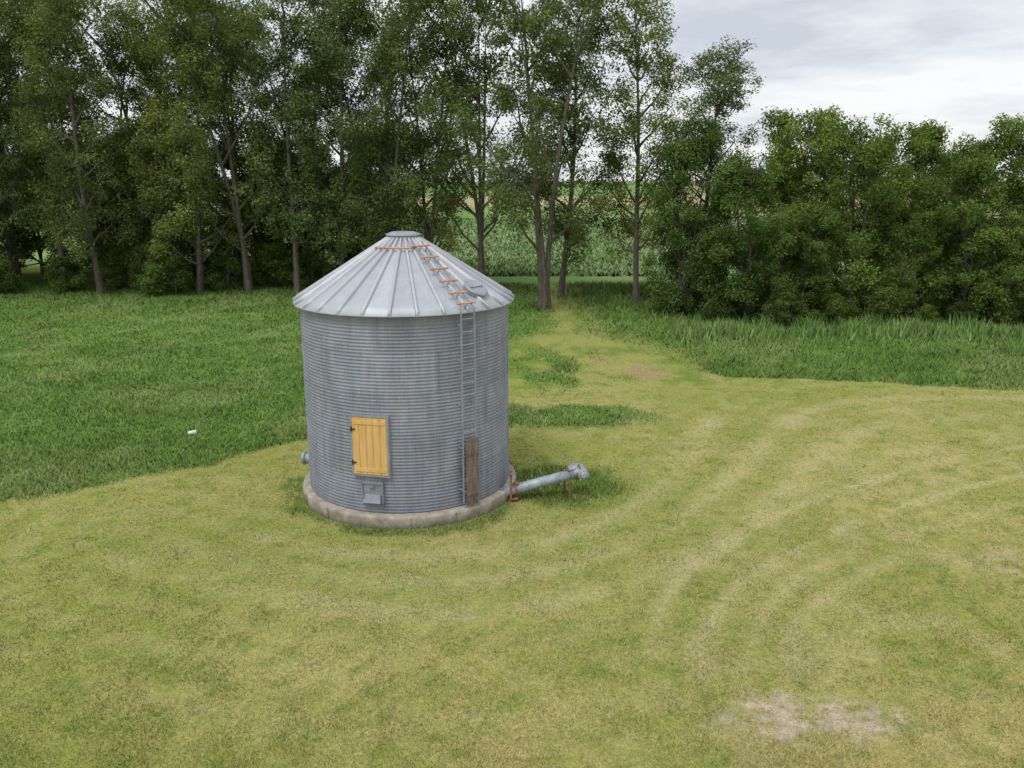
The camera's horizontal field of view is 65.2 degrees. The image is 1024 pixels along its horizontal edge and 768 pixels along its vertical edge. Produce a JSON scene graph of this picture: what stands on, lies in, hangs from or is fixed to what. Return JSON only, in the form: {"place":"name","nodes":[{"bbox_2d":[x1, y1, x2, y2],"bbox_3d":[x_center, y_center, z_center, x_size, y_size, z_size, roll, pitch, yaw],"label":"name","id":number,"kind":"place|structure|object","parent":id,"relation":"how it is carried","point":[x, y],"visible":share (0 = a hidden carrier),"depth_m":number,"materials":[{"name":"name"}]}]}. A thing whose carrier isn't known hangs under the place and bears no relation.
{"place":"outdoors","nodes":[
{"label":"outdoors","id":0,"kind":"place"},
{"bbox_2d":[0,181,1023,767],"bbox_3d":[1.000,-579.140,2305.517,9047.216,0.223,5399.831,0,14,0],"label":"ground","id":1,"kind":"structure","parent":0,"point":[562,341],"depth_m":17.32,"materials":[{"name":"green plant"}]},
{"bbox_2d":[0,249,29,293],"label":"bush","id":2,"kind":"object","parent":1,"relation":"on","point":[12,280],"visible":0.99,"depth_m":59.36,"materials":[{"name":"green plant"}]},
{"bbox_2d":[0,0,47,236],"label":"cottonwood tree","id":3,"kind":"object","parent":1,"relation":"on","point":[5,167],"visible":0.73,"depth_m":59.06,"materials":[{"name":"green plant"}]},
{"bbox_2d":[0,4,70,281],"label":"cottonwood tree","id":4,"kind":"object","parent":1,"relation":"on","point":[7,238],"visible":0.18,"depth_m":65.51,"materials":[{"name":"green plant"}]},
{"bbox_2d":[0,150,85,275],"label":"box elder tree","id":5,"kind":"object","parent":1,"relation":"on","point":[26,243],"visible":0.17,"depth_m":70.94,"materials":[{"name":"green plant"}]},
{"bbox_2d":[0,0,93,272],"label":"cottonwood tree","id":6,"kind":"object","parent":1,"relation":"on","point":[54,48],"visible":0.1,"depth_m":64.02,"materials":[{"name":"green plant"}]},
{"bbox_2d":[0,0,98,286],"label":"cottonwood tree","id":7,"kind":"object","parent":1,"relation":"on","point":[6,65],"visible":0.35,"depth_m":58.90,"materials":[{"name":"green plant"}]},
{"bbox_2d":[39,254,88,293],"bbox_3d":[-33.901,-8.279,60.732,3.152,3.180,3.851,-10,17,-33],"label":"bush","id":8,"kind":"object","parent":1,"relation":"on","point":[53,273],"visible":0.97,"depth_m":60.10,"materials":[{"name":"green plant"}]},
{"bbox_2d":[9,0,141,293],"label":"cottonwood tree","id":9,"kind":"object","parent":1,"relation":"on","point":[45,12],"visible":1,"depth_m":56.05,"materials":[{"name":"green plant"}]},
{"bbox_2d":[1,0,172,280],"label":"cottonwood tree","id":10,"kind":"object","parent":1,"relation":"on","point":[102,248],"visible":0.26,"depth_m":64.15,"materials":[{"name":"green plant"}]},
{"bbox_2d":[64,128,142,268],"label":"box elder tree","id":11,"kind":"object","parent":1,"relation":"on","point":[89,263],"visible":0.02,"depth_m":73.58,"materials":[{"name":"green plant"}]},
{"bbox_2d":[92,245,148,289],"bbox_3d":[-30.176,-8.996,62.686,4.814,3.670,3.940,-1,14,-2],"label":"bush","id":12,"kind":"object","parent":1,"relation":"on","point":[116,276],"visible":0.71,"depth_m":62.24,"materials":[{"name":"green plant"}]},
{"bbox_2d":[28,0,217,287],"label":"cottonwood tree","id":13,"kind":"object","parent":1,"relation":"on","point":[135,49],"visible":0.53,"depth_m":59.48,"materials":[{"name":"green plant"}]},
{"bbox_2d":[82,131,209,274],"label":"box elder tree","id":14,"kind":"object","parent":1,"relation":"on","point":[102,265],"visible":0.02,"depth_m":68.21,"materials":[{"name":"green plant"}]},
{"bbox_2d":[126,263,167,293],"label":"bush","id":15,"kind":"object","parent":1,"relation":"on","point":[136,270],"visible":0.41,"depth_m":60.09,"materials":[{"name":"green plant"}]},
{"bbox_2d":[90,0,208,274],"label":"cottonwood tree","id":16,"kind":"object","parent":1,"relation":"on","point":[149,68],"visible":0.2,"depth_m":61.58,"materials":[{"name":"green plant"}]},
{"bbox_2d":[135,243,195,297],"bbox_3d":[-25.800,-8.391,59.523,4.439,4.215,5.209,-3,15,-10],"label":"bush","id":17,"kind":"object","parent":1,"relation":"on","point":[156,268],"visible":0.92,"depth_m":58.58,"materials":[{"name":"green plant"}]},
{"bbox_2d":[137,140,245,280],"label":"box elder tree","id":18,"kind":"object","parent":1,"relation":"on","point":[206,262],"visible":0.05,"depth_m":68.49,"materials":[{"name":"green plant"}]},
{"bbox_2d":[188,430,196,434],"bbox_3d":[-10.687,1.618,26.752,0.280,0.181,0.180,-4,15,-14],"label":"white bucket","id":19,"kind":"object","parent":1,"relation":"on","point":[192,432],"visible":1,"depth_m":26.70,"materials":[{"name":"plastic"}]},
{"bbox_2d":[123,0,264,292],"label":"cottonwood tree","id":20,"kind":"object","parent":1,"relation":"on","point":[197,230],"visible":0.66,"depth_m":57.29,"materials":[{"name":"green plant"}]},
{"bbox_2d":[118,0,312,291],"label":"cottonwood tree","id":21,"kind":"object","parent":1,"relation":"on","point":[189,131],"visible":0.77,"depth_m":56.92,"materials":[{"name":"green plant"}]},
{"bbox_2d":[204,254,245,289],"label":"bush","id":22,"kind":"object","parent":1,"relation":"on","point":[234,269],"visible":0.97,"depth_m":61.45,"materials":[{"name":"green plant"}]},
{"bbox_2d":[175,1,286,281],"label":"cottonwood tree","id":23,"kind":"object","parent":1,"relation":"on","point":[238,176],"visible":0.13,"depth_m":63.43,"materials":[{"name":"green plant"}]},
{"bbox_2d":[202,137,320,279],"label":"box elder tree","id":24,"kind":"object","parent":1,"relation":"on","point":[256,240],"visible":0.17,"depth_m":66.16,"materials":[{"name":"green plant"}]},
{"bbox_2d":[249,242,303,286],"bbox_3d":[-18.847,-9.330,63.621,4.903,3.967,4.178,-5,15,-20],"label":"bush","id":25,"kind":"object","parent":1,"relation":"on","point":[285,266],"visible":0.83,"depth_m":63.01,"materials":[{"name":"green plant"}]},
{"bbox_2d":[224,0,345,291],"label":"cottonwood tree","id":26,"kind":"object","parent":1,"relation":"on","point":[295,219],"visible":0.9,"depth_m":56.87,"materials":[{"name":"green plant"}]},
{"bbox_2d":[209,3,375,279],"bbox_3d":[-16.859,-19.190,65.386,13.819,22.027,12.045,5,16,17],"label":"cottonwood tree","id":27,"kind":"object","parent":1,"relation":"on","point":[330,136],"visible":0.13,"depth_m":63.75,"materials":[{"name":"green plant"}]},
{"bbox_2d":[243,141,355,270],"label":"box elder tree","id":28,"kind":"object","parent":1,"relation":"on","point":[322,249],"visible":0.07,"depth_m":69.78,"materials":[{"name":"green plant"}]},
{"bbox_2d":[284,250,332,287],"bbox_3d":[-16.133,-9.040,63.659,4.172,3.180,3.415,-6,15,-21],"label":"bush","id":29,"kind":"object","parent":1,"relation":"on","point":[315,264],"visible":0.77,"depth_m":63.27,"materials":[{"name":"green plant"}]},
{"bbox_2d":[321,267,336,277],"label":"bush","id":30,"kind":"object","parent":1,"relation":"on","point":[327,271],"visible":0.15,"depth_m":61.39,"materials":[{"name":"green plant"}]},
{"bbox_2d":[278,0,399,266],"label":"cottonwood tree","id":31,"kind":"object","parent":1,"relation":"on","point":[315,58],"visible":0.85,"depth_m":57.44,"materials":[{"name":"green plant"}]},
{"bbox_2d":[277,0,448,255],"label":"cottonwood tree","id":32,"kind":"object","parent":1,"relation":"on","point":[425,95],"visible":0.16,"depth_m":64.07,"materials":[{"name":"green plant"}]},
{"bbox_2d":[326,127,421,260],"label":"box elder tree","id":33,"kind":"object","parent":1,"relation":"on","point":[349,255],"visible":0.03,"depth_m":70.68,"materials":[{"name":"green plant"}]},
{"bbox_2d":[325,0,476,253],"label":"cottonwood tree","id":34,"kind":"object","parent":1,"relation":"on","point":[390,42],"visible":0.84,"depth_m":56.06,"materials":[{"name":"green plant"}]},
{"bbox_2d":[292,231,515,529],"bbox_3d":[-2.910,-0.474,21.518,6.058,7.130,5.858,0,14,0],"label":"grain bin","id":35,"kind":"object","parent":1,"relation":"on","point":[404,336],"visible":1,"depth_m":19.46,"materials":[{"name":"metal"}]},
{"bbox_2d":[351,417,387,475],"bbox_3d":[-3.414,1.505,19.236,0.874,1.430,0.066,3,15,12],"label":"yellow door","id":36,"kind":"structure","parent":35,"relation":"in","point":[369,436],"depth_m":19.22,"materials":[{"name":"paint"}]},
{"bbox_2d":[352,0,485,255],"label":"cottonwood tree","id":37,"kind":"object","parent":1,"relation":"on","point":[449,204],"visible":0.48,"depth_m":57.87,"materials":[{"name":"green plant"}]},
{"bbox_2d":[397,0,558,274],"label":"cottonwood tree","id":38,"kind":"object","parent":1,"relation":"on","point":[444,161],"visible":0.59,"depth_m":57.01,"materials":[{"name":"green plant"}]},
{"bbox_2d":[176,217,846,276],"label":"crop field plants","id":39,"kind":"object","parent":1,"relation":"on","point":[597,263],"visible":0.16,"depth_m":89.98,"materials":[{"name":"green plant"}]},
{"bbox_2d":[0,278,1023,502],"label":"tall grass","id":40,"kind":"structure","parent":1,"relation":"on","point":[616,290],"depth_m":36.20,"materials":[{"name":"green plant"}]},
{"bbox_2d":[447,0,629,309],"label":"cottonwood tree","id":41,"kind":"object","parent":1,"relation":"on","point":[533,141],"visible":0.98,"depth_m":49.98,"materials":[{"name":"green plant"}]},
{"bbox_2d":[498,463,588,502],"bbox_3d":[0.778,2.616,21.363,2.520,0.964,0.539,-2,14,-6],"label":"unloading auger","id":42,"kind":"object","parent":1,"relation":"on","point":[576,471],"visible":0.98,"depth_m":21.25,"materials":[{"name":"grey paint"}]},
{"bbox_2d":[513,0,631,297],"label":"cottonwood tree","id":43,"kind":"object","parent":1,"relation":"on","point":[598,31],"visible":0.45,"depth_m":54.13,"materials":[{"name":"green plant"}]},
{"bbox_2d":[229,177,1023,187],"bbox_3d":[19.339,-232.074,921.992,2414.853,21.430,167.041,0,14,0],"label":"distant treeline","id":44,"kind":"object","parent":1,"relation":"on","point":[641,183],"visible":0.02,"depth_m":944.83,"materials":[{"name":"green plant"}]},
{"bbox_2d":[584,0,700,303],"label":"cottonwood tree","id":45,"kind":"object","parent":1,"relation":"on","point":[630,227],"visible":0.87,"depth_m":52.38,"materials":[{"name":"green plant"}]},
{"bbox_2d":[671,294,694,317],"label":"bush","id":46,"kind":"object","parent":1,"relation":"on","point":[688,306],"visible":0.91,"depth_m":48.93,"materials":[{"name":"green plant"}]},
{"bbox_2d":[637,115,747,316],"bbox_3d":[11.379,-10.220,49.631,7.186,12.431,5.844,5,15,19],"label":"box elder tree","id":47,"kind":"object","parent":1,"relation":"on","point":[691,153],"visible":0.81,"depth_m":48.99,"materials":[{"name":"green plant"}]},
{"bbox_2d":[644,35,765,306],"bbox_3d":[12.204,-12.985,50.605,7.261,17.233,7.466,7,16,26],"label":"cottonwood tree","id":48,"kind":"object","parent":1,"relation":"on","point":[729,93],"visible":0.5,"depth_m":49.33,"materials":[{"name":"green plant"}]},
{"bbox_2d":[704,277,760,318],"bbox_3d":[13.171,-5.095,48.387,3.570,2.948,2.922,0,14,0],"label":"bush","id":49,"kind":"object","parent":1,"relation":"on","point":[723,299],"visible":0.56,"depth_m":47.65,"materials":[{"name":"green plant"}]},
{"bbox_2d":[683,146,802,322],"bbox_3d":[13.497,-8.574,46.944,7.131,10.377,7.462,6,19,24],"label":"box elder tree","id":50,"kind":"object","parent":1,"relation":"on","point":[732,171],"visible":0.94,"depth_m":45.96,"materials":[{"name":"green plant"}]},
{"bbox_2d":[755,288,810,327],"bbox_3d":[15.585,-4.160,45.724,3.106,2.513,2.647,-4,15,-14],"label":"bush","id":51,"kind":"object","parent":1,"relation":"on","point":[785,300],"visible":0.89,"depth_m":45.38,"materials":[{"name":"green plant"}]},
{"bbox_2d":[745,152,835,286],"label":"box elder tree","id":52,"kind":"object","parent":1,"relation":"on","point":[821,173],"visible":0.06,"depth_m":52.20,"materials":[{"name":"green plant"}]},
{"bbox_2d":[743,103,851,302],"bbox_3d":[17.593,-10.641,49.937,7.076,12.992,5.936,-11,16,-33],"label":"box elder tree","id":53,"kind":"object","parent":1,"relation":"on","point":[785,157],"visible":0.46,"depth_m":48.50,"materials":[{"name":"green plant"}]},
{"bbox_2d":[759,200,840,318],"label":"box elder tree","id":54,"kind":"object","parent":1,"relation":"on","point":[807,243],"visible":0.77,"depth_m":47.12,"materials":[{"name":"green plant"}]},
{"bbox_2d":[809,292,858,328],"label":"bush","id":55,"kind":"object","parent":1,"relation":"on","point":[838,307],"visible":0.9,"depth_m":45.19,"materials":[{"name":"green plant"}]},
{"bbox_2d":[667,309,1023,344],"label":"roadside weeds","id":56,"kind":"object","parent":1,"relation":"on","point":[860,328],"visible":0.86,"depth_m":43.67,"materials":[{"name":"green plant"}]},
{"bbox_2d":[828,140,903,301],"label":"box elder tree","id":57,"kind":"object","parent":1,"relation":"on","point":[878,172],"visible":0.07,"depth_m":53.14,"materials":[{"name":"green plant"}]},
{"bbox_2d":[801,113,937,312],"bbox_3d":[20.741,-9.748,47.852,6.984,12.352,7.398,-3,14,-3],"label":"box elder tree","id":58,"kind":"object","parent":1,"relation":"on","point":[863,273],"visible":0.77,"depth_m":46.53,"materials":[{"name":"green plant"}]},
{"bbox_2d":[847,284,900,324],"bbox_3d":[20.959,-4.460,46.352,2.883,2.737,3.382,2,14,6],"label":"bush","id":59,"kind":"object","parent":1,"relation":"on","point":[884,303],"visible":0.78,"depth_m":45.82,"materials":[{"name":"green plant"}]},
{"bbox_2d":[858,116,960,312],"bbox_3d":[24.736,-10.252,49.786,6.092,12.324,5.567,-9,17,-33],"label":"box elder tree","id":60,"kind":"object","parent":1,"relation":"on","point":[929,157],"visible":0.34,"depth_m":48.56,"materials":[{"name":"green plant"}]},
{"bbox_2d":[876,196,952,321],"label":"box elder tree","id":61,"kind":"object","parent":1,"relation":"on","point":[923,240],"visible":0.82,"depth_m":46.51,"materials":[{"name":"green plant"}]},
{"bbox_2d":[910,303,941,323],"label":"bush","id":62,"kind":"object","parent":1,"relation":"on","point":[925,309],"visible":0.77,"depth_m":46.07,"materials":[{"name":"green plant"}]},
{"bbox_2d":[908,141,1006,301],"bbox_3d":[29.702,-10.520,53.564,7.039,11.134,6.645,4,15,15],"label":"box elder tree","id":63,"kind":"object","parent":1,"relation":"on","point":[954,163],"visible":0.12,"depth_m":52.32,"materials":[{"name":"green plant"}]},
{"bbox_2d":[945,301,980,325],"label":"bush","id":64,"kind":"object","parent":1,"relation":"on","point":[957,308],"visible":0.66,"depth_m":46.03,"materials":[{"name":"green plant"}]},
{"bbox_2d":[912,131,1022,323],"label":"box elder tree","id":65,"kind":"object","parent":1,"relation":"on","point":[977,164],"visible":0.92,"depth_m":45.44,"materials":[{"name":"green plant"}]},
{"bbox_2d":[958,283,1002,322],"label":"bush","id":66,"kind":"object","parent":1,"relation":"on","point":[974,300],"visible":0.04,"depth_m":47.07,"materials":[{"name":"green plant"}]},
{"bbox_2d":[969,112,1023,321],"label":"box elder tree","id":67,"kind":"object","parent":1,"relation":"on","point":[1013,143],"visible":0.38,"depth_m":45.77,"materials":[{"name":"green plant"}]},
{"bbox_2d":[971,210,1023,325],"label":"box elder tree","id":68,"kind":"object","parent":1,"relation":"on","point":[1015,276],"visible":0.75,"depth_m":44.94,"materials":[{"name":"green plant"}]},
{"bbox_2d":[0,0,1023,180],"label":"sky","id":69,"kind":"structure","parent":0,"point":[960,63],"materials":[{"name":"white"}]},
{"bbox_2d":[651,677,962,760],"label":"gravel","id":70,"kind":"structure","parent":0,"point":[816,718],"depth_m":12.69,"materials":[{"name":"grey gravel"}]}
]}

